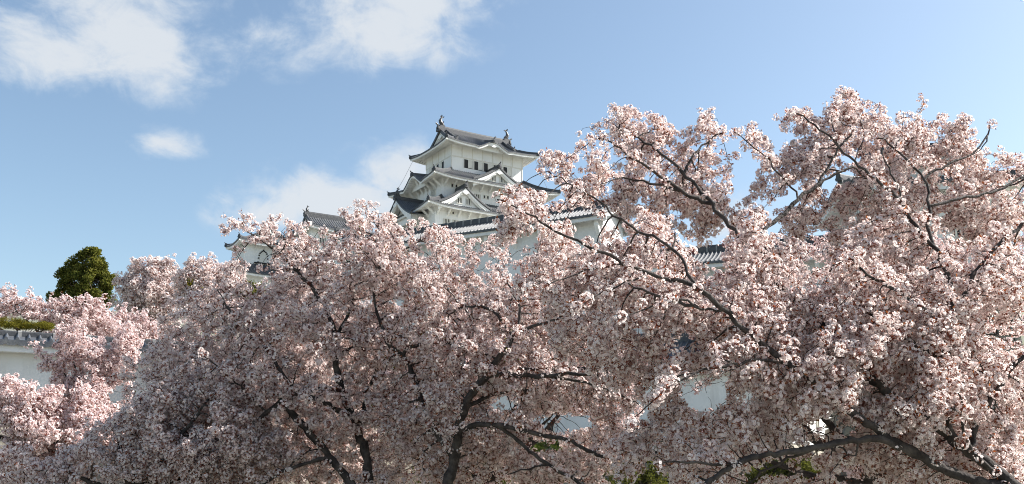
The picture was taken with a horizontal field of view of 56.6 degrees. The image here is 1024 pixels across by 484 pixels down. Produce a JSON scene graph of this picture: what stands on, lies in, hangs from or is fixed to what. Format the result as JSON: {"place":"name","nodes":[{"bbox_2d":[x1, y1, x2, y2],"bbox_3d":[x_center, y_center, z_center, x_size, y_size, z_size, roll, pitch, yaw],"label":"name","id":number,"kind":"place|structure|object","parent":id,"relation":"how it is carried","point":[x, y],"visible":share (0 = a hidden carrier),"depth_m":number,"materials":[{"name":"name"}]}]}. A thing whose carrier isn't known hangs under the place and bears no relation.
{"place":"outdoors","nodes":[
{"label":"outdoors","id":0,"kind":"place"},
{"bbox_2d":[0,0,1023,310],"label":"sky","id":1,"kind":"structure","parent":0,"point":[129,128],"materials":[{"name":"blue"}]},
{"bbox_2d":[2,310,1023,349],"bbox_3d":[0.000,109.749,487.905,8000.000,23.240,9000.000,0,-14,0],"label":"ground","id":2,"kind":"structure","parent":0,"point":[181,324],"depth_m":108.61,"materials":[{"name":"green plant"}]},
{"bbox_2d":[0,316,55,331],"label":"clipped pine","id":3,"kind":"object","parent":2,"relation":"on","point":[41,326],"visible":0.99,"depth_m":35.09,"materials":[{"name":"green plant"}]},
{"bbox_2d":[0,373,139,483],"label":"cherry tree","id":4,"kind":"object","parent":2,"relation":"on","point":[44,423],"visible":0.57,"depth_m":19.72,"materials":[{"name":"pink plant"}]},
{"bbox_2d":[0,282,150,338],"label":"cherry tree","id":5,"kind":"object","parent":2,"relation":"on","point":[34,309],"visible":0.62,"depth_m":40.21,"materials":[{"name":"pink plant"}]},
{"bbox_2d":[45,246,118,318],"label":"evergreen tree","id":6,"kind":"object","parent":2,"relation":"on","point":[89,272],"visible":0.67,"depth_m":88.97,"materials":[{"name":"green plant"}]},
{"bbox_2d":[25,317,144,480],"bbox_3d":[-9.819,4.393,21.585,2.718,5.334,1.595,-5,-15,20],"label":"cherry tree","id":7,"kind":"object","parent":2,"relation":"on","point":[96,360],"visible":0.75,"depth_m":21.77,"materials":[{"name":"pink plant"}]},
{"bbox_2d":[90,302,193,341],"bbox_3d":[-17.111,7.368,42.448,5.744,9.613,2.766,0,-14,0],"label":"cherry tree","id":8,"kind":"object","parent":2,"relation":"on","point":[149,327],"visible":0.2,"depth_m":43.05,"materials":[{"name":"pink plant"}]},
{"bbox_2d":[108,253,188,328],"bbox_3d":[-22.405,8.122,57.741,5.308,15.437,3.406,-7,-15,26],"label":"cherry tree","id":9,"kind":"object","parent":2,"relation":"on","point":[150,289],"visible":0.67,"depth_m":58.39,"materials":[{"name":"pink plant"}]},
{"bbox_2d":[0,375,305,483],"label":"cherry tree","id":10,"kind":"object","parent":2,"relation":"on","point":[159,441],"visible":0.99,"depth_m":15.15,"materials":[{"name":"pink plant"}]},
{"bbox_2d":[185,278,202,334],"bbox_3d":[-20.625,8.952,59.469,1.966,14.793,2.303,12,-18,-40],"label":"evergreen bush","id":11,"kind":"object","parent":2,"relation":"on","point":[190,284],"visible":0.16,"depth_m":60.38,"materials":[{"name":"green plant"}]},
{"bbox_2d":[167,251,250,327],"bbox_3d":[-17.421,7.617,53.727,4.340,14.496,3.430,-9,-16,31],"label":"cherry tree","id":12,"kind":"object","parent":2,"relation":"on","point":[208,273],"visible":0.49,"depth_m":54.73,"materials":[{"name":"pink plant"}]},
{"bbox_2d":[0,330,463,483],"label":"plaster wall","id":13,"kind":"structure","parent":2,"relation":"on","point":[16,357],"depth_m":26.91,"materials":[{"name":"paint"}]},
{"bbox_2d":[239,280,265,311],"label":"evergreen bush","id":14,"kind":"object","parent":2,"relation":"on","point":[254,287],"visible":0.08,"depth_m":66.73,"materials":[{"name":"green plant"}]},
{"bbox_2d":[103,199,413,483],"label":"cherry tree","id":15,"kind":"object","parent":2,"relation":"on","point":[273,378],"visible":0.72,"depth_m":16.30,"materials":[{"name":"pink plant"}]},
{"bbox_2d":[224,218,299,305],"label":"keep","id":16,"kind":"structure","parent":2,"relation":"on","point":[254,255],"depth_m":144.44,"materials":[{"name":"white paint"}]},
{"bbox_2d":[254,250,269,264],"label":"bell window","id":17,"kind":"structure","parent":16,"relation":"in","point":[263,254],"depth_m":145.08,"materials":[{"name":"white"}]},
{"bbox_2d":[157,265,371,483],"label":"cherry tree","id":18,"kind":"object","parent":2,"relation":"on","point":[310,363],"visible":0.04,"depth_m":26.73,"materials":[{"name":"pink plant"}]},
{"bbox_2d":[289,206,365,303],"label":"keep","id":19,"kind":"structure","parent":2,"relation":"on","point":[328,221],"depth_m":147.23,"materials":[{"name":"white paint"}]},
{"bbox_2d":[318,235,325,244],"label":"window","id":20,"kind":"structure","parent":19,"relation":"in","point":[321,240],"depth_m":145.16,"materials":[{"name":"white"}]},
{"bbox_2d":[329,226,372,304],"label":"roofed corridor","id":21,"kind":"object","parent":2,"relation":"on","point":[336,229],"visible":0.06,"depth_m":133.52,"materials":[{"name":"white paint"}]},
{"bbox_2d":[410,462,514,483],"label":"leafy shrub","id":22,"kind":"object","parent":2,"relation":"on","point":[502,481],"visible":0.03,"depth_m":27.89,"materials":[{"name":"green plant"}]},
{"bbox_2d":[375,115,560,230],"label":"castle keep","id":23,"kind":"structure","parent":2,"relation":"on","point":[466,175],"depth_m":160.28,"materials":[{"name":"white paint"}]},
{"bbox_2d":[430,188,435,196],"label":"window","id":24,"kind":"structure","parent":23,"relation":"in","point":[433,193],"depth_m":157.79,"materials":[{"name":"white"}]},
{"bbox_2d":[443,218,450,223],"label":"window","id":25,"kind":"structure","parent":23,"relation":"in","point":[445,220],"depth_m":152.78,"materials":[{"name":"white"}]},
{"bbox_2d":[464,159,472,168],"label":"window","id":26,"kind":"structure","parent":23,"relation":"in","point":[468,164],"depth_m":161.51,"materials":[{"name":"white"}]},
{"bbox_2d":[474,161,482,170],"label":"window","id":27,"kind":"structure","parent":23,"relation":"in","point":[477,165],"depth_m":162.52,"materials":[{"name":"white"}]},
{"bbox_2d":[483,163,492,171],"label":"window","id":28,"kind":"structure","parent":23,"relation":"in","point":[486,166],"depth_m":163.43,"materials":[{"name":"white"}]},
{"bbox_2d":[503,167,511,176],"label":"window","id":29,"kind":"structure","parent":23,"relation":"in","point":[508,170],"depth_m":165.64,"materials":[{"name":"white"}]},
{"bbox_2d":[337,190,629,345],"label":"tiled gallery","id":30,"kind":"object","parent":2,"relation":"on","point":[584,223],"visible":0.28,"depth_m":77.59,"materials":[{"name":"white paint"}]},
{"bbox_2d":[348,212,646,483],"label":"cherry tree","id":31,"kind":"object","parent":2,"relation":"on","point":[498,374],"visible":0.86,"depth_m":15.16,"materials":[{"name":"pink plant"}]},
{"bbox_2d":[353,298,663,483],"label":"cherry tree","id":32,"kind":"object","parent":2,"relation":"on","point":[531,443],"visible":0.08,"depth_m":24.28,"materials":[{"name":"pink plant"}]},
{"bbox_2d":[528,438,563,482],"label":"leafy shrub","id":33,"kind":"object","parent":2,"relation":"on","point":[541,445],"visible":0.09,"depth_m":32.20,"materials":[{"name":"green plant"}]},
{"bbox_2d":[604,457,668,483],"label":"leafy shrub","id":34,"kind":"object","parent":2,"relation":"on","point":[650,477],"visible":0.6,"depth_m":30.09,"materials":[{"name":"green plant"}]},
{"bbox_2d":[451,331,830,483],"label":"white gatehouse","id":35,"kind":"object","parent":2,"relation":"on","point":[715,394],"visible":0.02,"depth_m":43.50,"materials":[{"name":"paint"}]},
{"bbox_2d":[546,422,554,432],"bbox_3d":[1.881,8.978,45.824,0.430,0.580,0.190,-8,-16,30],"label":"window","id":36,"kind":"structure","parent":35,"relation":"in","point":[552,427],"depth_m":45.78,"materials":[{"name":"black"}]},
{"bbox_2d":[619,235,839,336],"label":"white storehouse","id":37,"kind":"structure","parent":2,"relation":"on","point":[710,254],"depth_m":73.65,"materials":[{"name":"paint"}]},
{"bbox_2d":[491,85,1023,483],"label":"cherry tree","id":38,"kind":"object","parent":2,"relation":"on","point":[814,372],"visible":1,"depth_m":9.57,"materials":[{"name":"pink plant"}]},
{"bbox_2d":[738,453,825,483],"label":"pine shrub","id":39,"kind":"object","parent":2,"relation":"on","point":[805,465],"visible":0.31,"depth_m":34.56,"materials":[{"name":"green plant"}]},
{"bbox_2d":[578,221,1023,483],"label":"cherry tree","id":40,"kind":"object","parent":2,"relation":"on","point":[857,476],"visible":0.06,"depth_m":15.24,"materials":[{"name":"pink plant"}]},
{"bbox_2d":[812,138,1023,483],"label":"cherry tree","id":41,"kind":"object","parent":2,"relation":"on","point":[840,178],"visible":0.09,"depth_m":45.54,"materials":[{"name":"pink plant"}]},
{"bbox_2d":[951,216,969,239],"bbox_3d":[21.550,-0.741,45.454,1.080,1.280,0.190,-2,-14,8],"label":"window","id":42,"kind":"structure","parent":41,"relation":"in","point":[956,234],"depth_m":45.35,"materials":[{"name":"white"}]}
]}

